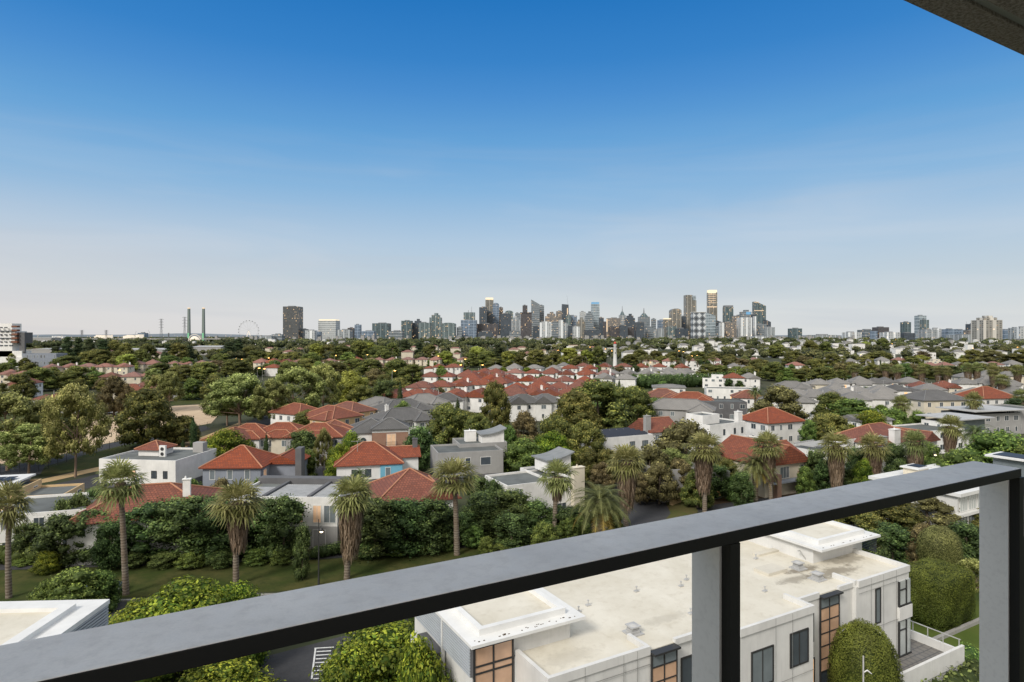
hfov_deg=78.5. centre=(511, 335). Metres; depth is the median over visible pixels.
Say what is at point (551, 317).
office tower
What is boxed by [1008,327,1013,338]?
city block
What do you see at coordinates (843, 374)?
broadleaf tree
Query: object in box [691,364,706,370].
house
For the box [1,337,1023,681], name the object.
ground
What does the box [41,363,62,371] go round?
house
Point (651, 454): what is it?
bronze tree
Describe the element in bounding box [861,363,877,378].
broadleaf tree
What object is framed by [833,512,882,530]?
broadleaf tree
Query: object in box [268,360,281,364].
garden tree
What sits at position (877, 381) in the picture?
house
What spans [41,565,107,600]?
garden tree
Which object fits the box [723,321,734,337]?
office tower
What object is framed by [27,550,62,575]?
laurel tree
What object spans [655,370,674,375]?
house
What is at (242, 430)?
house
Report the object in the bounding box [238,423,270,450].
house
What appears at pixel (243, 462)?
house
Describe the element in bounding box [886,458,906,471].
street tree
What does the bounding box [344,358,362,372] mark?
broadleaf tree
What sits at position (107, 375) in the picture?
house
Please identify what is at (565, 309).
office tower
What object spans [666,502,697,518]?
side street verge
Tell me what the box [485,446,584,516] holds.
house
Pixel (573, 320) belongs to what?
office tower
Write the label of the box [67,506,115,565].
street tree
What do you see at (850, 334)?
city block
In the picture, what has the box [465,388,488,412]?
house
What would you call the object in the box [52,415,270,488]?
road
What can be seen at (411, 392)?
house
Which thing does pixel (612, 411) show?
broadleaf tree
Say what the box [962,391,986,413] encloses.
fan palm
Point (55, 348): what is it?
conifer tree
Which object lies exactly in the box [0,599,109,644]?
apartment building
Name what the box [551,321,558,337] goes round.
office tower
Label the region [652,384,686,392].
house
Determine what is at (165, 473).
window
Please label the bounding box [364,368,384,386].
bronze tree
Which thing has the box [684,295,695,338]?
office tower
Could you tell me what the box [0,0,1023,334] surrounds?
sky
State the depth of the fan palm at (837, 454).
104.23 m
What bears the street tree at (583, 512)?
on the ground at (219, 423)
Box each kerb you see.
[119,593,273,601]
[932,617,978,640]
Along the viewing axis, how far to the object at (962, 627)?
59.20 m
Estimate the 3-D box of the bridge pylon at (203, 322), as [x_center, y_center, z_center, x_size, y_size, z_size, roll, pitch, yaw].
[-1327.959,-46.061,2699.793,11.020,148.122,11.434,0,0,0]
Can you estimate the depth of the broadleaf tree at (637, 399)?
181.67 m
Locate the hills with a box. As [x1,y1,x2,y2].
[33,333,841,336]
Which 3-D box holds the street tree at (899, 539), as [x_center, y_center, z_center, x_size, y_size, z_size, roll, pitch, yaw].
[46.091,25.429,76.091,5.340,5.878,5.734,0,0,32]
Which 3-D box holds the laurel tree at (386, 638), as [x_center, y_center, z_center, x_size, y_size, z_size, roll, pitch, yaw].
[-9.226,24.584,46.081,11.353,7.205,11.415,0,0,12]
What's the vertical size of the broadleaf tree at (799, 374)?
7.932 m
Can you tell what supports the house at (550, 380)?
on the ground at (219, 423)
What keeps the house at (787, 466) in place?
on the ground at (219, 423)
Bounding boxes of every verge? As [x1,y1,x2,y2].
[0,512,700,600]
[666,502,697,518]
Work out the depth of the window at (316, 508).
82.24 m
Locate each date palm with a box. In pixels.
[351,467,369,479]
[566,481,632,533]
[727,452,778,501]
[746,386,763,401]
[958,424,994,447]
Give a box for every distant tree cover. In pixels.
[26,336,1023,347]
[26,342,1022,359]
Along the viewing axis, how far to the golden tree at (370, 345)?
736.98 m
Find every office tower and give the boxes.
[283,306,302,338]
[318,319,339,339]
[401,320,412,339]
[413,319,420,339]
[429,313,441,338]
[461,319,476,337]
[464,307,474,319]
[479,307,486,323]
[485,298,493,311]
[487,310,492,323]
[493,303,498,334]
[499,307,502,334]
[500,313,510,337]
[505,310,512,319]
[511,316,519,330]
[520,312,531,337]
[531,300,539,336]
[539,321,550,336]
[540,305,543,321]
[543,321,546,337]
[545,312,556,321]
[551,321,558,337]
[556,310,561,321]
[559,319,562,337]
[562,304,568,322]
[566,314,570,325]
[571,315,576,325]
[576,318,584,338]
[580,311,585,321]
[585,311,593,329]
[591,302,599,329]
[599,317,603,334]
[603,321,605,337]
[606,318,607,337]
[608,317,619,337]
[619,309,625,324]
[625,314,634,337]
[635,321,643,338]
[638,309,649,326]
[651,318,655,328]
[657,319,662,328]
[663,318,671,336]
[669,308,681,327]
[682,316,685,327]
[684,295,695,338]
[706,313,715,337]
[707,290,716,319]
[723,305,732,321]
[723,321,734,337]
[732,315,738,338]
[737,310,751,317]
[737,317,751,337]
[751,314,755,336]
[752,301,765,323]
[753,316,755,336]
[763,320,770,325]
[900,321,910,332]
[914,315,925,339]
[920,319,928,329]
[971,316,1001,342]
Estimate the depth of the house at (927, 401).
208.84 m
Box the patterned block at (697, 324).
[690,312,705,338]
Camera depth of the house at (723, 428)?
151.59 m
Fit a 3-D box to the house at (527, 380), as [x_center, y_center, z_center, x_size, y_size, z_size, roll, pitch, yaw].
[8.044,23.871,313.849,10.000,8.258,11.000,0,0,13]
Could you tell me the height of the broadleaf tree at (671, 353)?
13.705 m
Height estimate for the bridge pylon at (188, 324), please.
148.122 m
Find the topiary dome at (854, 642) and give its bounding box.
[826,618,904,681]
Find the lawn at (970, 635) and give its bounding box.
[911,586,978,650]
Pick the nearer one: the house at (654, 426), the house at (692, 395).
the house at (654, 426)
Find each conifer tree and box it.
[49,346,60,352]
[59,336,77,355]
[73,337,83,355]
[81,338,95,350]
[97,339,109,361]
[161,344,173,358]
[186,345,195,358]
[220,342,236,358]
[232,338,243,351]
[398,340,411,355]
[414,342,423,354]
[491,343,504,362]
[1004,398,1023,405]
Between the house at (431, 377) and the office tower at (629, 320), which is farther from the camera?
the office tower at (629, 320)
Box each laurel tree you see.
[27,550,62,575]
[108,595,165,681]
[117,574,267,681]
[177,655,286,681]
[205,427,257,456]
[219,580,270,671]
[308,618,414,681]
[318,640,390,681]
[323,441,349,475]
[342,430,362,447]
[394,629,455,681]
[533,429,574,465]
[848,410,891,427]
[851,458,873,483]
[873,404,887,412]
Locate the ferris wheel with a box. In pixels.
[238,320,258,337]
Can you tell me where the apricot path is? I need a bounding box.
[42,423,244,482]
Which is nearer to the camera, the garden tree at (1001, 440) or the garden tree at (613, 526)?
the garden tree at (613, 526)
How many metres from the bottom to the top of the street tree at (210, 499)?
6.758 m
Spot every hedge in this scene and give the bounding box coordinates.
[0,542,62,564]
[308,517,593,559]
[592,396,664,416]
[631,372,723,388]
[905,557,976,630]
[916,524,963,565]
[920,655,978,681]
[954,641,978,664]
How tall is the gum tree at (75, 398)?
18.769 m
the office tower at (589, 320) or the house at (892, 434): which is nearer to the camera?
the house at (892, 434)
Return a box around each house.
[0,369,18,383]
[0,474,83,510]
[0,492,94,544]
[7,374,43,396]
[31,392,81,412]
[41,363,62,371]
[62,362,79,370]
[67,476,224,565]
[80,363,96,374]
[94,363,115,373]
[99,372,121,379]
[99,440,216,490]
[113,384,144,398]
[114,360,134,374]
[120,372,142,383]
[132,358,145,371]
[145,359,159,368]
[179,361,192,365]
[198,445,310,485]
[200,426,250,441]
[231,475,360,548]
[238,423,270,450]
[253,358,267,369]
[263,364,279,375]
[264,422,304,453]
[268,403,316,423]
[282,422,346,464]
[302,405,363,424]
[327,419,352,430]
[333,436,420,494]
[336,401,376,419]
[346,417,410,445]
[357,396,391,406]
[363,404,431,436]
[365,468,461,506]
[372,398,434,412]
[375,355,385,363]
[381,388,406,398]
[401,357,414,363]
[402,389,425,397]
[403,393,451,406]
[405,381,435,390]
[415,357,428,365]
[420,372,438,382]
[424,364,443,373]
[424,388,445,395]
[429,356,442,365]
[430,424,506,483]
[433,380,454,391]
[437,392,463,408]
[439,372,456,381]
[444,364,462,374]
[446,383,468,410]
[451,378,472,391]
[457,369,477,378]
[461,373,482,381]
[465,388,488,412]
[471,379,491,389]
[474,368,489,372]
[478,371,491,376]
[481,373,497,379]
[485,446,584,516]
[487,365,501,369]
[489,365,504,372]
[491,376,513,386]
[492,371,516,376]
[503,382,528,388]
[504,384,526,396]
[504,394,536,421]
[505,365,524,378]
[505,374,519,383]
[506,363,522,370]
[517,375,536,385]
[524,366,541,376]
[525,364,544,371]
[525,385,543,395]
[528,379,550,389]
[532,376,556,384]
[533,393,558,420]
[541,365,561,378]
[541,386,561,397]
[545,362,561,370]
[550,377,568,389]
[555,376,575,384]
[556,362,569,366]
[557,369,574,378]
[558,387,571,394]
[561,365,578,375]
[568,379,585,388]
[573,375,596,382]
[575,368,596,378]
[576,363,587,370]
[581,362,597,372]
[582,427,652,452]
[594,366,614,376]
[594,369,615,383]
[599,363,611,370]
[608,369,619,376]
[614,363,631,368]
[615,374,636,387]
[619,366,636,377]
[628,414,674,446]
[636,363,648,371]
[636,368,654,376]
[641,462,729,502]
[642,359,658,366]
[646,367,659,372]
[648,388,676,399]
[649,398,716,420]
[651,360,666,369]
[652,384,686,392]
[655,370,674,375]
[660,367,675,372]
[662,358,675,367]
[668,391,714,400]
[673,363,689,369]
[673,366,689,375]
[684,368,697,376]
[684,410,756,450]
[685,358,696,366]
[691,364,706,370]
[703,373,723,387]
[703,399,746,419]
[704,386,757,398]
[708,358,720,363]
[718,434,819,498]
[722,369,744,386]
[727,363,744,367]
[730,390,760,413]
[741,371,760,388]
[742,407,804,444]
[758,392,817,419]
[774,381,812,389]
[785,362,803,368]
[792,389,807,394]
[794,438,858,462]
[801,379,829,388]
[804,389,826,408]
[817,383,842,389]
[819,387,840,394]
[820,378,844,387]
[827,378,851,387]
[835,386,854,393]
[836,422,940,472]
[840,387,873,407]
[842,413,894,427]
[844,358,856,362]
[845,376,874,387]
[847,380,869,391]
[857,358,870,365]
[857,391,886,407]
[866,380,897,393]
[868,373,891,385]
[869,387,897,409]
[873,357,889,364]
[879,377,906,386]
[886,384,919,394]
[890,357,905,363]
[892,412,995,453]
[894,389,968,418]
[897,377,924,383]
[904,381,946,388]
[910,378,949,391]
[924,359,941,363]
[932,376,961,392]
[935,404,1023,434]
[937,359,953,365]
[950,387,975,393]
[951,369,980,380]
[951,378,978,389]
[955,386,1013,404]
[974,374,996,386]
[980,370,998,376]
[987,361,1004,366]
[995,380,1023,392]
[998,378,1023,388]
[1000,371,1023,386]
[1001,360,1022,366]
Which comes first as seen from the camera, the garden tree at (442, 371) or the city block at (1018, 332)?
the garden tree at (442, 371)
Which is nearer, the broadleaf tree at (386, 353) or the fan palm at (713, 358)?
the fan palm at (713, 358)
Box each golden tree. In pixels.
[115,354,139,370]
[308,343,324,355]
[337,369,369,403]
[359,341,377,354]
[436,350,453,365]
[468,346,484,362]
[500,350,514,365]
[558,347,577,362]
[580,349,593,363]
[917,355,930,361]
[956,358,967,362]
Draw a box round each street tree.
[11,520,42,561]
[28,511,81,568]
[52,496,73,510]
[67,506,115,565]
[69,490,92,507]
[85,519,129,570]
[86,487,103,499]
[111,550,152,567]
[115,496,176,563]
[144,494,212,560]
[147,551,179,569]
[186,500,231,564]
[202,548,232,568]
[203,493,219,501]
[225,496,288,558]
[254,365,265,375]
[254,492,308,563]
[285,427,317,471]
[290,521,312,581]
[338,495,397,563]
[358,540,376,559]
[372,379,397,398]
[379,496,432,560]
[402,425,437,471]
[406,495,453,557]
[432,507,462,544]
[449,511,482,545]
[458,489,505,536]
[464,475,486,507]
[481,508,509,539]
[484,477,503,501]
[488,510,533,549]
[491,488,536,533]
[524,497,552,536]
[543,504,582,530]
[572,506,591,523]
[631,364,640,372]
[711,463,730,499]
[724,378,733,386]
[727,470,756,505]
[735,380,744,386]
[803,448,828,488]
[812,457,833,490]
[842,463,866,484]
[844,447,863,471]
[862,527,890,558]
[875,520,915,562]
[881,442,906,472]
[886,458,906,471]
[931,365,961,378]
[947,520,978,561]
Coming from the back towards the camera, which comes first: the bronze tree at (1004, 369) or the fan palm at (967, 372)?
the bronze tree at (1004, 369)
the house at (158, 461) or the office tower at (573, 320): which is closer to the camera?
the house at (158, 461)
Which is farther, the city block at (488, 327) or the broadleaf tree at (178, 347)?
the city block at (488, 327)
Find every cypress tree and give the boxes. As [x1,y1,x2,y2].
[189,416,197,447]
[263,433,269,451]
[397,379,402,398]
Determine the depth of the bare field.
214.09 m
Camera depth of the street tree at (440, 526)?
81.36 m
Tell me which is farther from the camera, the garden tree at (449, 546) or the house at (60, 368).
the house at (60, 368)
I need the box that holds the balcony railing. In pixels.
[0,461,1023,681]
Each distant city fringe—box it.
[41,338,1011,345]
[198,335,854,341]
[262,338,1019,344]
[641,340,1023,351]
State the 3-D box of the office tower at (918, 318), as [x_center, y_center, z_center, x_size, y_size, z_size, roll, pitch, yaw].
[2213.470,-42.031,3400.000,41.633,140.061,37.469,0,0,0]
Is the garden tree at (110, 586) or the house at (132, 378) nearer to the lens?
the garden tree at (110, 586)
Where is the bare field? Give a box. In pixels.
[0,405,216,463]
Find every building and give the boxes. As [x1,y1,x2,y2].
[0,323,32,362]
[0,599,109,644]
[22,353,66,366]
[411,521,964,681]
[868,451,1023,525]
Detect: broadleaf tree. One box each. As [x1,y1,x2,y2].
[0,362,16,372]
[0,373,39,397]
[16,362,37,371]
[18,357,31,366]
[20,366,59,390]
[49,355,83,365]
[49,366,59,371]
[51,350,69,354]
[53,371,63,382]
[57,366,96,389]
[72,378,87,388]
[75,349,110,364]
[95,380,105,391]
[105,350,122,362]
[107,340,122,355]
[107,358,116,364]
[112,386,178,446]
[117,342,134,362]
[134,349,151,360]
[138,344,159,358]
[143,362,170,373]
[165,415,201,444]
[166,364,207,382]
[167,342,189,359]
[186,362,223,382]
[198,374,219,398]
[210,353,230,361]
[219,358,253,376]
[242,346,255,357]
[245,349,271,362]
[263,350,283,359]
[275,361,303,375]
[278,351,301,360]
[289,409,311,425]
[295,358,315,371]
[318,344,339,358]
[327,361,349,375]
[328,345,356,359]
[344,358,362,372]
[344,384,374,401]
[350,340,368,358]
[357,358,382,375]
[364,345,390,358]
[372,374,396,388]
[373,349,395,358]
[382,358,413,378]
[387,342,399,357]
[392,377,410,388]
[397,363,423,384]
[421,344,437,357]
[426,402,470,445]
[448,361,468,370]
[450,410,474,441]
[459,413,493,437]
[463,352,477,367]
[476,350,496,366]
[480,379,512,427]
[483,358,507,367]
[504,350,517,365]
[513,352,530,367]
[526,349,544,365]
[535,414,572,447]
[543,353,563,366]
[548,389,604,429]
[562,378,635,428]
[567,419,606,464]
[570,355,587,365]
[575,447,597,483]
[591,346,607,365]
[595,448,621,482]
[616,385,657,424]
[620,353,639,364]
[633,349,648,362]
[649,350,662,360]
[655,355,667,363]
[665,351,681,360]
[679,469,714,508]
[689,350,706,361]
[695,363,723,375]
[705,352,721,361]
[714,365,728,374]
[715,457,738,474]
[720,354,737,365]
[738,368,760,379]
[742,366,759,375]
[746,358,767,370]
[751,363,765,376]
[758,361,787,380]
[765,343,787,356]
[780,350,802,365]
[790,368,807,380]
[799,367,811,379]
[800,340,820,351]
[803,358,826,369]
[804,366,838,380]
[806,413,850,440]
[810,391,847,415]
[818,341,833,353]
[823,353,841,366]
[825,368,849,380]
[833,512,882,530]
[842,361,864,366]
[845,365,859,375]
[855,503,928,536]
[856,356,874,364]
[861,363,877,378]
[862,352,889,359]
[866,370,894,379]
[871,350,893,359]
[874,338,889,349]
[890,359,898,364]
[901,356,923,363]
[918,363,930,370]
[925,365,942,378]
[939,355,956,362]
[960,349,980,362]
[967,508,978,527]
[972,363,989,373]
[997,353,1023,364]
[1014,348,1023,357]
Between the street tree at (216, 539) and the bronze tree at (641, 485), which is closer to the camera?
the street tree at (216, 539)
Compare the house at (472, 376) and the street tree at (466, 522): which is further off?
the house at (472, 376)
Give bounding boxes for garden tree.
[8,358,17,367]
[12,557,35,567]
[26,579,53,600]
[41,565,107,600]
[85,569,122,611]
[86,371,104,377]
[159,355,180,362]
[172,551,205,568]
[178,357,195,364]
[182,377,203,400]
[191,477,201,484]
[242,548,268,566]
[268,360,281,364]
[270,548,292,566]
[300,351,324,364]
[305,448,317,475]
[312,361,323,367]
[339,352,355,362]
[394,399,410,407]
[409,538,433,553]
[435,368,447,378]
[438,531,453,552]
[461,525,485,547]
[477,536,493,553]
[489,543,508,551]
[503,434,542,472]
[504,424,516,444]
[530,520,558,544]
[555,515,582,538]
[575,516,592,534]
[604,506,623,530]
[726,473,744,501]
[727,365,743,374]
[773,368,793,380]
[775,375,781,381]
[787,377,800,381]
[794,465,817,493]
[797,419,819,442]
[827,398,876,415]
[878,407,912,424]
[900,363,914,377]
[909,409,925,423]
[923,441,943,464]
[923,455,940,464]
[931,448,984,466]
[956,428,1023,463]
[964,442,992,462]
[1003,441,1023,454]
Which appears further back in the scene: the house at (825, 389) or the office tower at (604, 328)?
the office tower at (604, 328)
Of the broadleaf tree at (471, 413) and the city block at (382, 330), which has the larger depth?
the city block at (382, 330)
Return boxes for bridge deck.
[64,338,225,341]
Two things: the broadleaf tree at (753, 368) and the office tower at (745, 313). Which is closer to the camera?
the broadleaf tree at (753, 368)
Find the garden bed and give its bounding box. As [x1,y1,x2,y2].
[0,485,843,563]
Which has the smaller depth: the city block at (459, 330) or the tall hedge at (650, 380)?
the tall hedge at (650, 380)
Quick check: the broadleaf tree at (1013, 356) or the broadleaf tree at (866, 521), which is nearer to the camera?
the broadleaf tree at (866, 521)
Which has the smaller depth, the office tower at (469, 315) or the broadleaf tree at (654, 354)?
the broadleaf tree at (654, 354)
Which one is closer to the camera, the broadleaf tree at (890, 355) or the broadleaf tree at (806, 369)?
the broadleaf tree at (806, 369)
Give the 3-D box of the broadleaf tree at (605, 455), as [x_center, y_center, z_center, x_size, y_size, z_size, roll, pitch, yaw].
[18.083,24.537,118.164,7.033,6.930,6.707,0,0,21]
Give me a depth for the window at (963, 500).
88.25 m
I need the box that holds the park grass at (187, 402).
[0,398,205,425]
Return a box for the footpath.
[0,496,785,569]
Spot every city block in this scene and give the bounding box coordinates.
[260,335,274,339]
[272,333,284,340]
[301,328,308,338]
[305,330,316,341]
[337,329,352,338]
[347,327,354,337]
[355,324,361,337]
[362,330,375,339]
[372,323,390,338]
[389,330,403,339]
[418,322,430,338]
[442,323,455,340]
[457,326,461,337]
[477,323,497,337]
[478,331,492,337]
[509,330,519,337]
[533,325,538,338]
[563,323,567,338]
[568,325,573,336]
[572,326,579,337]
[584,329,600,338]
[609,326,618,337]
[619,324,627,338]
[628,326,633,336]
[644,326,653,338]
[657,328,663,337]
[666,326,676,338]
[675,328,688,338]
[715,325,718,336]
[719,322,724,336]
[756,323,766,336]
[764,326,774,336]
[788,328,801,340]
[812,334,836,337]
[842,332,861,338]
[857,329,871,337]
[870,331,877,338]
[872,326,888,337]
[880,332,899,339]
[900,332,914,339]
[918,329,937,339]
[931,328,940,337]
[941,328,957,337]
[946,334,970,342]
[963,330,970,333]
[965,323,970,329]
[1002,329,1007,338]
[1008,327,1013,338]
[1014,326,1023,338]
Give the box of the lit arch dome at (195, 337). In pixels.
[188,334,200,340]
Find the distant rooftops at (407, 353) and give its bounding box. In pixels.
[35,344,593,359]
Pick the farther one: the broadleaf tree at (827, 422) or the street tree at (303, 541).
the broadleaf tree at (827, 422)
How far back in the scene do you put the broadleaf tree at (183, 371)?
359.56 m
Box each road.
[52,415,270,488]
[108,518,886,622]
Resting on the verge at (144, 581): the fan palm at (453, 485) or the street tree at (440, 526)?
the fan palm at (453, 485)
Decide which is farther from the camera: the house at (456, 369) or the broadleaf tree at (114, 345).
the broadleaf tree at (114, 345)
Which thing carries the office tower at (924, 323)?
on the ground at (219, 423)
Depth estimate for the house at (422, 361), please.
577.23 m
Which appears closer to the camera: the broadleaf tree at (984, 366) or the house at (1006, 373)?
the house at (1006, 373)
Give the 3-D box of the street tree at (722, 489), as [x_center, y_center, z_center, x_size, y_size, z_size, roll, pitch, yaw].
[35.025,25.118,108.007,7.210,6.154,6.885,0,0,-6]
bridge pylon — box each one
[187,308,190,337]
[202,308,204,340]
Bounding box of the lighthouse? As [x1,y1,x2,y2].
[613,342,616,365]
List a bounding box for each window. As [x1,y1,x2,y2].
[33,517,44,526]
[151,471,156,478]
[163,471,167,478]
[209,470,214,479]
[227,470,232,479]
[244,470,249,479]
[313,505,320,522]
[324,505,335,522]
[365,469,370,476]
[385,467,390,475]
[387,434,395,445]
[473,639,513,681]
[480,456,490,464]
[642,440,647,445]
[651,650,677,681]
[681,654,691,681]
[751,644,773,681]
[780,466,788,478]
[790,627,808,668]
[813,657,814,681]
[819,595,839,681]
[875,587,880,623]
[898,578,911,607]
[898,618,911,657]
[960,496,967,511]
[969,494,975,509]
[969,515,975,523]
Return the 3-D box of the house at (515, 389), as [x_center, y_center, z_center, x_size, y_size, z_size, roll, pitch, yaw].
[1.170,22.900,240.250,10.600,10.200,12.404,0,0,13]
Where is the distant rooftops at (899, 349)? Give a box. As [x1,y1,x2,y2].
[546,342,1022,358]
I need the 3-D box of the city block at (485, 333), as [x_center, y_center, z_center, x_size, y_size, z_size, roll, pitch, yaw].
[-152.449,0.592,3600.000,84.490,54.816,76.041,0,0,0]
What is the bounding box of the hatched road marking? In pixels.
[311,647,333,678]
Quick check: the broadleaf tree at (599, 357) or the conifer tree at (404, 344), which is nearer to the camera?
the broadleaf tree at (599, 357)
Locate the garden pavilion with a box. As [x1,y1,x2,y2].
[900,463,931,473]
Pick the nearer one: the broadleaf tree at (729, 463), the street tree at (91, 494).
the street tree at (91, 494)
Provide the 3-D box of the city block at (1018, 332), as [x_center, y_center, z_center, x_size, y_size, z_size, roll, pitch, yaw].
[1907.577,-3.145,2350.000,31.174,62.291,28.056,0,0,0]
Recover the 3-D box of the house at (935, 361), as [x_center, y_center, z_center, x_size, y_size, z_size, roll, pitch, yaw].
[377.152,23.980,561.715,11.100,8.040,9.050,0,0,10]
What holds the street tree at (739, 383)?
on the ground at (219, 423)
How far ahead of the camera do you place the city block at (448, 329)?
3466.25 m
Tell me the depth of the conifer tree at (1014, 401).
198.83 m
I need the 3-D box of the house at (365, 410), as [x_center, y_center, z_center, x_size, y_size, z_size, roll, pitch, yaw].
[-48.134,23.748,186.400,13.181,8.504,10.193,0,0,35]
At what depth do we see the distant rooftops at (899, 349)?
883.69 m
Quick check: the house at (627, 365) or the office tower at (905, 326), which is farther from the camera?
the office tower at (905, 326)
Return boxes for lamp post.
[862,656,871,681]
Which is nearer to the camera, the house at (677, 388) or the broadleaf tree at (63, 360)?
the house at (677, 388)
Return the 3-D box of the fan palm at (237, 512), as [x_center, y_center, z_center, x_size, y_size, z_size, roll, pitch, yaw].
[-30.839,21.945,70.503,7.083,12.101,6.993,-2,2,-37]
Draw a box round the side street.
[579,444,669,528]
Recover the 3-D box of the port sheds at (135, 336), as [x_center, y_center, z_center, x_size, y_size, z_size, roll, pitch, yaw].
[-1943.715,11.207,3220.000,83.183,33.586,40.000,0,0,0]
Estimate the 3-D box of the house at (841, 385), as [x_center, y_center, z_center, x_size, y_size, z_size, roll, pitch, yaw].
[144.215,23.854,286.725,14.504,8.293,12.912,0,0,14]
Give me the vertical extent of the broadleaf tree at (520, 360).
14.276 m
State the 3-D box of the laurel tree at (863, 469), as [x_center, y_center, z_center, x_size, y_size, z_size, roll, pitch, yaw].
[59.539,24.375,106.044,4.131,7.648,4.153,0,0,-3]
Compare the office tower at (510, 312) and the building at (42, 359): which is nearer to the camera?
the building at (42, 359)
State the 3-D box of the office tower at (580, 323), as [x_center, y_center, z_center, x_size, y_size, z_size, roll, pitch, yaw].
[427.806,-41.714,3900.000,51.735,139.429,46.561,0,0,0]
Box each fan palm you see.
[0,478,36,598]
[90,456,150,595]
[205,477,267,585]
[328,474,378,579]
[427,456,480,555]
[535,457,578,535]
[606,443,648,526]
[637,356,645,362]
[644,354,652,363]
[668,355,675,364]
[680,430,725,511]
[686,355,691,366]
[693,355,700,366]
[709,355,717,363]
[725,356,732,363]
[747,429,786,499]
[816,429,857,487]
[838,356,846,362]
[848,363,862,377]
[854,432,891,474]
[878,362,890,377]
[889,364,905,379]
[890,394,913,413]
[898,428,928,464]
[915,366,928,381]
[932,366,943,381]
[936,414,965,454]
[940,366,954,381]
[960,362,976,378]
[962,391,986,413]
[969,362,983,378]
[986,365,1001,387]
[992,374,1011,389]
[1009,364,1023,381]
[1011,388,1023,404]
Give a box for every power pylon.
[159,319,163,342]
[182,317,186,342]
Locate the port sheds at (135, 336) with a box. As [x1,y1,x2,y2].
[123,334,143,337]
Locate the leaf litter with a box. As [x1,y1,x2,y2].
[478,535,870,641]
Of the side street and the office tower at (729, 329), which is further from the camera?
the office tower at (729, 329)
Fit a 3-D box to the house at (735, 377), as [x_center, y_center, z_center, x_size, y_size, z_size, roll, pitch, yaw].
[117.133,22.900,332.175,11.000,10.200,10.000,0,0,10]
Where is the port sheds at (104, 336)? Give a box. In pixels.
[94,335,112,337]
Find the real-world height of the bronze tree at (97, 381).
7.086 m
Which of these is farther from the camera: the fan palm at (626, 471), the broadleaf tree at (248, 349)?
the broadleaf tree at (248, 349)
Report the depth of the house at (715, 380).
333.53 m
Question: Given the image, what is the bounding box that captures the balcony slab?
[904,0,1023,54]
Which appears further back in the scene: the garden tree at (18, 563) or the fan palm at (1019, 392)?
the fan palm at (1019, 392)
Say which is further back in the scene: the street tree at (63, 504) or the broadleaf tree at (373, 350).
the broadleaf tree at (373, 350)
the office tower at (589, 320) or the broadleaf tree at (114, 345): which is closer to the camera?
the broadleaf tree at (114, 345)
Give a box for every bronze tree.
[92,377,106,389]
[94,374,126,416]
[114,383,134,412]
[207,360,228,375]
[210,477,230,487]
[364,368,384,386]
[510,410,540,441]
[587,461,616,490]
[613,365,624,371]
[628,442,673,484]
[634,472,650,503]
[642,460,680,503]
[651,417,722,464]
[668,457,696,492]
[734,358,749,365]
[747,384,809,418]
[792,355,809,363]
[833,362,848,377]
[874,363,903,379]
[904,522,928,565]
[907,364,919,379]
[907,497,965,529]
[914,350,932,360]
[975,349,1005,361]
[985,363,1002,371]
[998,366,1010,370]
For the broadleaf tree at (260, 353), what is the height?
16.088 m
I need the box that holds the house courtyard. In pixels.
[314,466,333,475]
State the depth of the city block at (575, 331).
3631.56 m
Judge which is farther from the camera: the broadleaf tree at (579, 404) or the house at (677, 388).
the house at (677, 388)
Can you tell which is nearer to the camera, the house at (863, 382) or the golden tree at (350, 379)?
the golden tree at (350, 379)
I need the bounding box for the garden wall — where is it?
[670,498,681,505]
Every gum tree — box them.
[0,389,65,470]
[0,395,85,462]
[0,422,63,473]
[6,353,15,360]
[37,383,114,476]
[142,368,161,381]
[143,374,172,399]
[156,371,185,407]
[198,388,249,425]
[204,373,278,425]
[249,377,295,420]
[263,366,327,409]
[303,363,345,405]
[312,427,332,475]
[661,448,691,467]
[955,557,978,592]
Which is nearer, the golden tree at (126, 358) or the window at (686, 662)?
the window at (686, 662)
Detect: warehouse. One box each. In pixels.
[26,348,61,352]
[33,337,60,340]
[132,348,164,351]
[193,346,224,354]
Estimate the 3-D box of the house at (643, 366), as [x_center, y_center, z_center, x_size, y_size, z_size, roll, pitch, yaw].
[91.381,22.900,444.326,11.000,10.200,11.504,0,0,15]
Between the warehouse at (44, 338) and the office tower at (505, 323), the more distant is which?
the office tower at (505, 323)
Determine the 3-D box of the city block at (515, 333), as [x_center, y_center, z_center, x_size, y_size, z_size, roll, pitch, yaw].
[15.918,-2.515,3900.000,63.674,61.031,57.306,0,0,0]
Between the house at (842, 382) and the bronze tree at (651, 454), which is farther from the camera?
the house at (842, 382)
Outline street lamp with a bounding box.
[318,519,323,584]
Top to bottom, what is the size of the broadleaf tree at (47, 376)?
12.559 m
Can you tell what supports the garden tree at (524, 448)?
on the ground at (219, 423)
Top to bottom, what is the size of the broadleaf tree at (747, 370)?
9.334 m
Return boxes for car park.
[173,633,353,681]
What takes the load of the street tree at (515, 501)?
on the ground at (219, 423)
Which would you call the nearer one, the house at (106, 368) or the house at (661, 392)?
the house at (661, 392)
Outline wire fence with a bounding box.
[0,421,212,473]
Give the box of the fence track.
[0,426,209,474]
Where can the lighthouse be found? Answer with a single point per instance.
(615, 355)
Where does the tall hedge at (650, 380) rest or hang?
on the ground at (219, 423)
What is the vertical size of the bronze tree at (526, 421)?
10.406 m
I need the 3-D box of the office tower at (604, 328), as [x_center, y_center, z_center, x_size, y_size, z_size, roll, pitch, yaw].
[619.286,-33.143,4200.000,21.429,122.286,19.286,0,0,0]
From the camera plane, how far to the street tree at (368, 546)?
78.06 m

